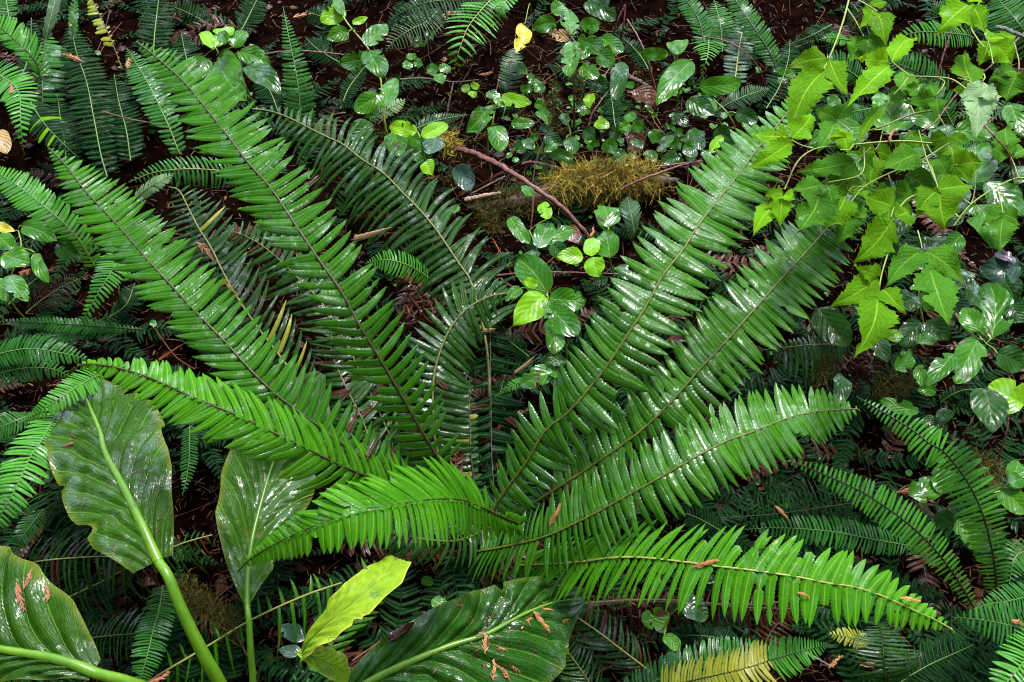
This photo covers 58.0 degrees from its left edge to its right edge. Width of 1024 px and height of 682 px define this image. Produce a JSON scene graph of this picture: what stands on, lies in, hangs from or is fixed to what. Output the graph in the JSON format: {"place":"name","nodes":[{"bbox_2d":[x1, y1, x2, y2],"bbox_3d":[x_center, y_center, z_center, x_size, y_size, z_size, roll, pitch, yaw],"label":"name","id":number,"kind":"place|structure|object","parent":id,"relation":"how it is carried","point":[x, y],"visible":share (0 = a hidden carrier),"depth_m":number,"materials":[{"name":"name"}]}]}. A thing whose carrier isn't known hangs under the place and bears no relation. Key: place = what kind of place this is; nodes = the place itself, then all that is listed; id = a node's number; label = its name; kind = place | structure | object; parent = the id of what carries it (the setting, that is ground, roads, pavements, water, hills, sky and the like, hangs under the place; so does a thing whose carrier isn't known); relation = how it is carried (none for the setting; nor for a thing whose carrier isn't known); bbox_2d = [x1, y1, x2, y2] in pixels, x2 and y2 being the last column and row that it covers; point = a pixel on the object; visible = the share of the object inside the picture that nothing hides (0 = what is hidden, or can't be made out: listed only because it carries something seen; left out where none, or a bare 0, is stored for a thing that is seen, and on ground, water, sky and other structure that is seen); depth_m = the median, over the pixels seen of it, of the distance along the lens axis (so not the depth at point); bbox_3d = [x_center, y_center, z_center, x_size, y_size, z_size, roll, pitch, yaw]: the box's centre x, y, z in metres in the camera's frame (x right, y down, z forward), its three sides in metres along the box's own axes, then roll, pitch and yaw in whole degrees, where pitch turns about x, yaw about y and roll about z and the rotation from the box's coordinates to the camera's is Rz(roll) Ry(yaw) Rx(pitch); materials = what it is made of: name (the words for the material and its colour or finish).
{"place":"outdoors","nodes":[
{"label":"outdoors","id":0,"kind":"place"},
{"bbox_2d":[0,0,1023,681],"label":"ground","id":1,"kind":"structure","parent":0,"point":[804,14],"depth_m":2.75,"materials":[{"name":"soil"}]},
{"bbox_2d":[0,60,39,155],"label":"deer fern","id":2,"kind":"object","parent":1,"relation":"on","point":[4,82],"visible":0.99,"depth_m":2.64,"materials":[{"name":"green plant"}]},
{"bbox_2d":[0,14,51,77],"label":"deer fern","id":3,"kind":"object","parent":1,"relation":"on","point":[18,41],"visible":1,"depth_m":2.90,"materials":[{"name":"green plant"}]},
{"bbox_2d":[0,403,59,531],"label":"deer fern","id":4,"kind":"object","parent":1,"relation":"on","point":[42,462],"visible":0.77,"depth_m":1.84,"materials":[{"name":"green plant"}]},
{"bbox_2d":[0,357,70,387],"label":"deer fern","id":5,"kind":"object","parent":1,"relation":"on","point":[18,376],"visible":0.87,"depth_m":2.19,"materials":[{"name":"green plant"}]},
{"bbox_2d":[0,219,81,328],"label":"salal sprig","id":6,"kind":"object","parent":1,"relation":"on","point":[15,255],"visible":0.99,"depth_m":2.28,"materials":[{"name":"green plant"}]},
{"bbox_2d":[0,334,86,367],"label":"deer fern","id":7,"kind":"object","parent":1,"relation":"on","point":[37,356],"visible":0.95,"depth_m":2.15,"materials":[{"name":"green plant"}]},
{"bbox_2d":[22,101,76,155],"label":"deer fern","id":8,"kind":"object","parent":1,"relation":"on","point":[41,122],"visible":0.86,"depth_m":2.74,"materials":[{"name":"green plant"}]},
{"bbox_2d":[0,166,100,266],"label":"deer fern","id":9,"kind":"object","parent":1,"relation":"on","point":[24,203],"visible":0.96,"depth_m":2.37,"materials":[{"name":"green plant"}]},
{"bbox_2d":[37,37,70,104],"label":"deer fern","id":10,"kind":"object","parent":1,"relation":"on","point":[53,50],"visible":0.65,"depth_m":2.94,"materials":[{"name":"green plant"}]},
{"bbox_2d":[12,368,104,427],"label":"deer fern","id":11,"kind":"object","parent":1,"relation":"on","point":[80,391],"visible":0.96,"depth_m":1.98,"materials":[{"name":"green plant"}]},
{"bbox_2d":[42,0,78,50],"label":"deer fern","id":12,"kind":"object","parent":1,"relation":"on","point":[53,8],"visible":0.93,"depth_m":2.82,"materials":[{"name":"green plant"}]},
{"bbox_2d":[0,317,143,342],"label":"deer fern","id":13,"kind":"object","parent":1,"relation":"on","point":[90,329],"visible":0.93,"depth_m":2.35,"materials":[{"name":"green plant"}]},
{"bbox_2d":[7,270,142,318],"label":"deer fern","id":14,"kind":"object","parent":1,"relation":"on","point":[123,298],"visible":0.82,"depth_m":2.44,"materials":[{"name":"green plant"}]},
{"bbox_2d":[58,25,117,178],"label":"deer fern","id":15,"kind":"object","parent":1,"relation":"on","point":[78,90],"visible":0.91,"depth_m":2.78,"materials":[{"name":"green plant"}]},
{"bbox_2d":[42,75,144,172],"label":"deer fern","id":16,"kind":"object","parent":1,"relation":"on","point":[119,129],"visible":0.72,"depth_m":2.83,"materials":[{"name":"green plant"}]},
{"bbox_2d":[76,253,133,328],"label":"deer fern","id":17,"kind":"object","parent":1,"relation":"on","point":[115,280],"visible":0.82,"depth_m":2.25,"materials":[{"name":"green plant"}]},
{"bbox_2d":[16,530,213,665],"bbox_3d":[-0.857,0.538,1.937,0.436,0.134,0.275,0,52,0],"label":"sword fern","id":18,"kind":"object","parent":1,"relation":"on","point":[109,569],"visible":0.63,"depth_m":1.93,"materials":[{"name":"green plant"}]},
{"bbox_2d":[130,585,175,680],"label":"deer fern","id":19,"kind":"object","parent":1,"relation":"on","point":[158,646],"visible":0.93,"depth_m":1.77,"materials":[{"name":"green plant"}]},
{"bbox_2d":[126,49,185,154],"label":"deer fern","id":20,"kind":"object","parent":1,"relation":"on","point":[148,96],"visible":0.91,"depth_m":2.81,"materials":[{"name":"green plant"}]},
{"bbox_2d":[137,0,174,57],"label":"deer fern","id":21,"kind":"object","parent":1,"relation":"on","point":[161,25],"visible":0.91,"depth_m":3.12,"materials":[{"name":"green plant"}]},
{"bbox_2d":[130,155,240,189],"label":"deer fern","id":22,"kind":"object","parent":1,"relation":"on","point":[204,159],"visible":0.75,"depth_m":2.56,"materials":[{"name":"green plant"}]},
{"bbox_2d":[165,565,255,646],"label":"moss","id":23,"kind":"object","parent":1,"relation":"on","point":[194,597],"visible":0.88,"depth_m":1.86,"materials":[{"name":"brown plant"}]},
{"bbox_2d":[166,0,267,32],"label":"deer fern","id":24,"kind":"object","parent":1,"relation":"on","point":[247,21],"visible":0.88,"depth_m":3.20,"materials":[{"name":"green plant"}]},
{"bbox_2d":[170,33,283,112],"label":"deer fern","id":25,"kind":"object","parent":1,"relation":"on","point":[188,45],"visible":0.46,"depth_m":3.04,"materials":[{"name":"green plant"}]},
{"bbox_2d":[190,26,280,110],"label":"salal sprig","id":26,"kind":"object","parent":1,"relation":"on","point":[260,70],"visible":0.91,"depth_m":2.71,"materials":[{"name":"green plant"}]},
{"bbox_2d":[146,558,384,681],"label":"sword fern","id":27,"kind":"object","parent":1,"relation":"on","point":[337,639],"visible":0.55,"depth_m":1.87,"materials":[{"name":"green plant"}]},
{"bbox_2d":[281,6,315,125],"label":"deer fern","id":28,"kind":"object","parent":1,"relation":"on","point":[290,92],"visible":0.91,"depth_m":2.85,"materials":[{"name":"green plant"}]},
{"bbox_2d":[303,5,340,66],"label":"deer fern","id":29,"kind":"object","parent":1,"relation":"on","point":[318,44],"visible":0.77,"depth_m":3.12,"materials":[{"name":"green plant"}]},
{"bbox_2d":[320,0,398,157],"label":"salal sprig","id":30,"kind":"object","parent":1,"relation":"on","point":[368,104],"visible":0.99,"depth_m":2.68,"materials":[{"name":"green plant"}]},
{"bbox_2d":[348,119,443,162],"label":"salal sprig","id":31,"kind":"object","parent":1,"relation":"on","point":[432,145],"visible":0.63,"depth_m":2.67,"materials":[{"name":"green plant"}]},
{"bbox_2d":[365,249,428,283],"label":"deer fern","id":32,"kind":"object","parent":1,"relation":"on","point":[400,262],"visible":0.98,"depth_m":2.29,"materials":[{"name":"green plant"}]},
{"bbox_2d":[389,120,447,202],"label":"salal sprig","id":33,"kind":"object","parent":1,"relation":"on","point":[430,130],"visible":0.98,"depth_m":2.40,"materials":[{"name":"green plant"}]},
{"bbox_2d":[297,555,582,681],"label":"skunk cabbage","id":34,"kind":"object","parent":1,"relation":"on","point":[407,657],"visible":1,"depth_m":1.71,"materials":[{"name":"green plant"}]},
{"bbox_2d":[388,0,496,27],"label":"deer fern","id":35,"kind":"object","parent":1,"relation":"on","point":[424,10],"visible":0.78,"depth_m":3.04,"materials":[{"name":"green plant"}]},
{"bbox_2d":[444,0,509,75],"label":"licorice fern","id":36,"kind":"object","parent":1,"relation":"on","point":[484,26],"visible":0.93,"depth_m":2.89,"materials":[{"name":"green plant"}]},
{"bbox_2d":[466,89,529,175],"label":"salal sprig","id":37,"kind":"object","parent":1,"relation":"on","point":[480,119],"visible":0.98,"depth_m":2.65,"materials":[{"name":"green plant"}]},
{"bbox_2d":[48,41,954,632],"bbox_3d":[-0.139,-0.068,2.067,2.078,0.592,1.545,0,52,0],"label":"sword fern","id":38,"kind":"object","parent":1,"relation":"on","point":[376,495],"visible":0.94,"depth_m":1.91,"materials":[{"name":"green plant"}]},
{"bbox_2d":[0,4,1011,679],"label":"ground cover","id":39,"kind":"object","parent":1,"relation":"on","point":[592,144],"visible":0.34,"depth_m":2.87,"materials":[{"name":"soil"}]},
{"bbox_2d":[491,326,528,434],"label":"deer fern","id":40,"kind":"object","parent":1,"relation":"on","point":[514,347],"visible":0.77,"depth_m":2.33,"materials":[{"name":"green plant"}]},
{"bbox_2d":[0,0,1021,680],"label":"twig litter","id":41,"kind":"object","parent":1,"relation":"on","point":[530,178],"visible":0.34,"depth_m":2.91,"materials":[{"name":"wood"}]},
{"bbox_2d":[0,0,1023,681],"bbox_3d":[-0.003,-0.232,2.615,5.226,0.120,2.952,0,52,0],"label":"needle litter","id":42,"kind":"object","parent":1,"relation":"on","point":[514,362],"visible":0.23,"depth_m":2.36,"materials":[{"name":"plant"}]},
{"bbox_2d":[0,0,1023,681],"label":"undergrowth","id":43,"kind":"object","parent":1,"relation":"on","point":[456,582],"visible":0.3,"depth_m":2.16,"materials":[{"name":"green plant"}]},
{"bbox_2d":[0,370,331,681],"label":"skunk cabbage","id":44,"kind":"object","parent":43,"relation":"on","point":[41,638],"visible":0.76,"depth_m":1.79,"materials":[{"name":"green plant"}]},
{"bbox_2d":[556,593,653,681],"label":"sword fern","id":45,"kind":"object","parent":43,"relation":"on","point":[599,642],"visible":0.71,"depth_m":1.82,"materials":[{"name":"green plant"}]},
{"bbox_2d":[677,477,862,536],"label":"deer fern","id":46,"kind":"object","parent":43,"relation":"on","point":[689,521],"visible":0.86,"depth_m":2.02,"materials":[{"name":"green plant"}]},
{"bbox_2d":[785,459,978,613],"bbox_3d":[0.768,0.379,1.907,0.482,0.234,0.082,23,56,17],"label":"deer fern","id":47,"kind":"object","parent":43,"relation":"on","point":[924,533],"visible":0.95,"depth_m":1.86,"materials":[{"name":"green plant"}]},
{"bbox_2d":[871,366,920,403],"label":"moss tuft","id":48,"kind":"object","parent":43,"relation":"on","point":[897,377],"visible":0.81,"depth_m":2.25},
{"bbox_2d":[0,0,1023,681],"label":"dead undergrowth","id":49,"kind":"object","parent":1,"relation":"on","point":[530,330],"visible":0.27,"depth_m":2.27,"materials":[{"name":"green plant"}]},
{"bbox_2d":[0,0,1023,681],"bbox_3d":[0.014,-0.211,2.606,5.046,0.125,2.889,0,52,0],"label":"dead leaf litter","id":50,"kind":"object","parent":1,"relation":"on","point":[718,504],"visible":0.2,"depth_m":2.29,"materials":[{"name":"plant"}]},
{"bbox_2d":[4,1,1023,676],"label":"bark debris","id":51,"kind":"object","parent":1,"relation":"on","point":[302,569],"visible":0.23,"depth_m":2.44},
{"bbox_2d":[448,143,589,238],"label":"fallen branch","id":52,"kind":"object","parent":1,"relation":"on","point":[493,162],"visible":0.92,"depth_m":2.54,"materials":[{"name":"wood"}]},
{"bbox_2d":[520,354,565,388],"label":"salal sprig","id":53,"kind":"object","parent":1,"relation":"on","point":[539,373],"visible":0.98,"depth_m":2.20,"materials":[{"name":"green plant"}]},
{"bbox_2d":[505,254,586,373],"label":"salal sprig","id":54,"kind":"object","parent":1,"relation":"on","point":[533,273],"visible":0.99,"depth_m":2.05,"materials":[{"name":"green plant"}]},
{"bbox_2d":[507,185,604,276],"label":"salal sprig","id":55,"kind":"object","parent":1,"relation":"on","point":[549,237],"visible":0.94,"depth_m":2.26,"materials":[{"name":"green plant"}]},
{"bbox_2d":[125,51,1000,653],"bbox_3d":[0.033,-0.169,2.596,2.255,0.160,2.175,0,52,0],"label":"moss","id":56,"kind":"object","parent":1,"relation":"on","point":[447,177],"visible":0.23,"depth_m":2.96,"materials":[{"name":"plant"}]},
{"bbox_2d":[522,93,621,162],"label":"salal sprig","id":57,"kind":"object","parent":1,"relation":"on","point":[553,141],"visible":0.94,"depth_m":2.68,"materials":[{"name":"green plant"}]},
{"bbox_2d":[467,146,679,232],"bbox_3d":[0.176,-0.443,2.681,0.639,0.224,0.203,-6,52,-5],"label":"mossy log","id":58,"kind":"object","parent":1,"relation":"on","point":[593,183],"visible":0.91,"depth_m":2.65,"materials":[{"name":"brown plant"}]},
{"bbox_2d":[532,0,628,157],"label":"salal sprig","id":59,"kind":"object","parent":1,"relation":"on","point":[606,47],"visible":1,"depth_m":2.66,"materials":[{"name":"green plant"}]},
{"bbox_2d":[594,204,631,301],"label":"salal sprig","id":60,"kind":"object","parent":1,"relation":"on","point":[607,218],"visible":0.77,"depth_m":2.30,"materials":[{"name":"green plant"}]},
{"bbox_2d":[512,63,759,165],"bbox_3d":[0.369,-0.615,2.819,0.826,0.192,0.378,9,53,7],"label":"salal sprig","id":61,"kind":"object","parent":1,"relation":"on","point":[747,115],"visible":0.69,"depth_m":2.82,"materials":[{"name":"green plant"}]},
{"bbox_2d":[630,113,697,157],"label":"salal sprig","id":62,"kind":"object","parent":1,"relation":"on","point":[656,136],"visible":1,"depth_m":2.75,"materials":[{"name":"green plant"}]},
{"bbox_2d":[641,39,694,125],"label":"salal sprig","id":63,"kind":"object","parent":1,"relation":"on","point":[677,74],"visible":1,"depth_m":2.69,"materials":[{"name":"green plant"}]},
{"bbox_2d":[641,595,708,667],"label":"salal sprig","id":64,"kind":"object","parent":1,"relation":"on","point":[659,617],"visible":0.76,"depth_m":1.84,"materials":[{"name":"green plant"}]},
{"bbox_2d":[589,590,800,642],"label":"fern frond","id":65,"kind":"object","parent":1,"relation":"on","point":[688,619],"visible":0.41,"depth_m":1.90,"materials":[{"name":"green plant"}]},
{"bbox_2d":[678,0,711,45],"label":"deer fern","id":66,"kind":"object","parent":1,"relation":"on","point":[693,18],"visible":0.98,"depth_m":3.08,"materials":[{"name":"green plant"}]},
{"bbox_2d":[623,635,777,681],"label":"deer fern","id":67,"kind":"object","parent":1,"relation":"on","point":[687,653],"visible":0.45,"depth_m":1.73,"materials":[{"name":"green plant"}]},
{"bbox_2d":[685,76,741,150],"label":"salal sprig","id":68,"kind":"object","parent":1,"relation":"on","point":[695,105],"visible":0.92,"depth_m":2.75,"materials":[{"name":"green plant"}]},
{"bbox_2d":[723,7,755,82],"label":"deer fern","id":69,"kind":"object","parent":1,"relation":"on","point":[742,57],"visible":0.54,"depth_m":3.06,"materials":[{"name":"green plant"}]},
{"bbox_2d":[661,635,830,681],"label":"deer fern","id":70,"kind":"object","parent":1,"relation":"on","point":[754,656],"visible":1,"depth_m":1.55,"materials":[{"name":"yellow plant"}]},
{"bbox_2d":[704,1,801,108],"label":"deer fern","id":71,"kind":"object","parent":1,"relation":"on","point":[717,23],"visible":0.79,"depth_m":3.07,"materials":[{"name":"green plant"}]},
{"bbox_2d":[727,0,782,66],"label":"deer fern","id":72,"kind":"object","parent":1,"relation":"on","point":[751,19],"visible":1,"depth_m":3.01,"materials":[{"name":"green plant"}]},
{"bbox_2d":[759,336,850,387],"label":"deer fern","id":73,"kind":"object","parent":1,"relation":"on","point":[799,351],"visible":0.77,"depth_m":2.17,"materials":[{"name":"green plant"}]},
{"bbox_2d":[743,515,918,556],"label":"deer fern","id":74,"kind":"object","parent":1,"relation":"on","point":[838,538],"visible":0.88,"depth_m":1.89,"materials":[{"name":"green plant"}]},
{"bbox_2d":[748,112,931,236],"bbox_3d":[0.592,-0.368,1.757,0.469,0.124,0.166,-28,57,-20],"label":"salmonberry cane","id":75,"kind":"object","parent":1,"relation":"on","point":[779,205],"visible":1,"depth_m":1.71,"materials":[{"name":"green plant"}]},
{"bbox_2d":[818,344,888,393],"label":"dead frond","id":76,"kind":"object","parent":1,"relation":"on","point":[860,370],"visible":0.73,"depth_m":2.22,"materials":[{"name":"brown plant"}]},
{"bbox_2d":[811,304,937,403],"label":"salal sprig","id":77,"kind":"object","parent":1,"relation":"on","point":[831,325],"visible":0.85,"depth_m":2.17,"materials":[{"name":"green plant"}]},
{"bbox_2d":[808,92,940,207],"bbox_3d":[0.893,-0.388,2.448,0.290,0.543,0.433,16,54,12],"label":"salal sprig","id":78,"kind":"object","parent":1,"relation":"on","point":[916,177],"visible":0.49,"depth_m":2.28,"materials":[{"name":"green plant"}]},
{"bbox_2d":[815,70,968,188],"bbox_3d":[0.911,-0.496,2.163,0.480,0.123,0.337,-30,58,-21],"label":"salmonberry cane","id":79,"kind":"object","parent":78,"relation":"on","point":[829,116],"visible":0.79,"depth_m":2.12,"materials":[{"name":"green plant"}]},
{"bbox_2d":[822,137,982,244],"bbox_3d":[0.798,-0.349,1.998,0.420,0.128,0.223,-20,55,-15],"label":"salmonberry cane","id":80,"kind":"object","parent":79,"relation":"attached to","point":[850,214],"visible":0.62,"depth_m":1.97,"materials":[{"name":"green plant"}]},
{"bbox_2d":[792,130,972,233],"bbox_3d":[0.744,-0.335,1.899,0.373,0.129,0.332,0,52,0],"label":"salmonberry cane","id":81,"kind":"object","parent":80,"relation":"on","point":[821,207],"visible":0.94,"depth_m":1.88,"materials":[{"name":"green plant"}]},
{"bbox_2d":[831,185,962,357],"bbox_3d":[0.740,-0.134,1.731,0.223,0.066,0.495,19,54,14],"label":"salmonberry cane","id":82,"kind":"object","parent":81,"relation":"attached to","point":[877,320],"visible":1,"depth_m":1.73,"materials":[{"name":"green plant"}]},
{"bbox_2d":[843,623,920,681],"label":"deer fern","id":83,"kind":"object","parent":1,"relation":"on","point":[878,674],"visible":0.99,"depth_m":1.77,"materials":[{"name":"green plant"}]},
{"bbox_2d":[821,109,990,236],"bbox_3d":[1.038,-0.358,2.533,0.398,0.369,0.519,22,55,16],"label":"salal sprig","id":84,"kind":"object","parent":1,"relation":"on","point":[902,227],"visible":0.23,"depth_m":2.41,"materials":[{"name":"green plant"}]},
{"bbox_2d":[879,384,953,429],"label":"salal sprig","id":85,"kind":"object","parent":1,"relation":"on","point":[944,416],"visible":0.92,"depth_m":2.01,"materials":[{"name":"green plant"}]},
{"bbox_2d":[888,51,948,97],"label":"deer fern","id":86,"kind":"object","parent":1,"relation":"on","point":[914,70],"visible":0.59,"depth_m":2.86,"materials":[{"name":"green plant"}]},
{"bbox_2d":[879,636,974,681],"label":"deer fern","id":87,"kind":"object","parent":1,"relation":"on","point":[932,671],"visible":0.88,"depth_m":1.80,"materials":[{"name":"green plant"}]},
{"bbox_2d":[857,396,1010,607],"bbox_3d":[0.891,0.310,1.927,0.103,0.269,0.460,-33,59,-23],"label":"deer fern","id":88,"kind":"object","parent":1,"relation":"on","point":[960,474],"visible":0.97,"depth_m":1.85,"materials":[{"name":"green plant"}]},
{"bbox_2d":[871,234,1022,363],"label":"salal sprig","id":89,"kind":"object","parent":1,"relation":"on","point":[910,329],"visible":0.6,"depth_m":2.24,"materials":[{"name":"green plant"}]},
{"bbox_2d":[909,469,984,550],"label":"salal sprig","id":90,"kind":"object","parent":1,"relation":"on","point":[921,489],"visible":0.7,"depth_m":1.97,"materials":[{"name":"green plant"}]},
{"bbox_2d":[913,250,1023,433],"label":"salal sprig","id":91,"kind":"object","parent":1,"relation":"on","point":[995,403],"visible":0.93,"depth_m":1.91,"materials":[{"name":"green plant"}]},
{"bbox_2d":[913,104,1023,317],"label":"salal sprig","id":92,"kind":"object","parent":1,"relation":"on","point":[1011,194],"visible":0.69,"depth_m":2.10,"materials":[{"name":"green plant"}]},
{"bbox_2d":[933,125,1023,251],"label":"salmonberry cane","id":93,"kind":"object","parent":92,"relation":"on","point":[998,226],"visible":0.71,"depth_m":1.99,"materials":[{"name":"green plant"}]},
{"bbox_2d":[921,29,1023,139],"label":"salmonberry cane","id":94,"kind":"object","parent":1,"relation":"on","point":[979,98],"visible":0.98,"depth_m":2.01,"materials":[{"name":"green plant"}]},
{"bbox_2d":[846,34,964,147],"bbox_3d":[0.804,-0.543,1.965,0.345,0.116,0.216,-21,55,-16],"label":"salmonberry cane","id":95,"kind":"object","parent":94,"relation":"attached to","point":[874,77],"visible":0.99,"depth_m":1.96,"materials":[{"name":"green plant"}]},
{"bbox_2d":[785,0,895,122],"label":"salmonberry cane","id":96,"kind":"object","parent":95,"relation":"attached to","point":[810,83],"visible":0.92,"depth_m":1.96,"materials":[{"name":"green plant"}]},
{"bbox_2d":[936,0,989,47],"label":"leaf","id":97,"kind":"object","parent":94,"relation":"on","point":[952,13],"visible":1,"depth_m":2.00,"materials":[{"name":"green plant"}]},
{"bbox_2d":[952,601,1023,650],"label":"deer fern","id":98,"kind":"object","parent":1,"relation":"on","point":[1011,613],"visible":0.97,"depth_m":1.73,"materials":[{"name":"green plant"}]},
{"bbox_2d":[973,459,1023,514],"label":"salal sprig","id":99,"kind":"object","parent":1,"relation":"on","point":[1012,496],"visible":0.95,"depth_m":1.88,"materials":[{"name":"green plant"}]},
{"bbox_2d":[987,0,1023,58],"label":"deer fern","id":100,"kind":"object","parent":1,"relation":"on","point":[1019,13],"visible":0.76,"depth_m":3.01,"materials":[{"name":"green plant"}]},
{"bbox_2d":[988,628,1023,681],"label":"deer fern","id":101,"kind":"object","parent":1,"relation":"on","point":[1008,667],"visible":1,"depth_m":1.66,"materials":[{"name":"green plant"}]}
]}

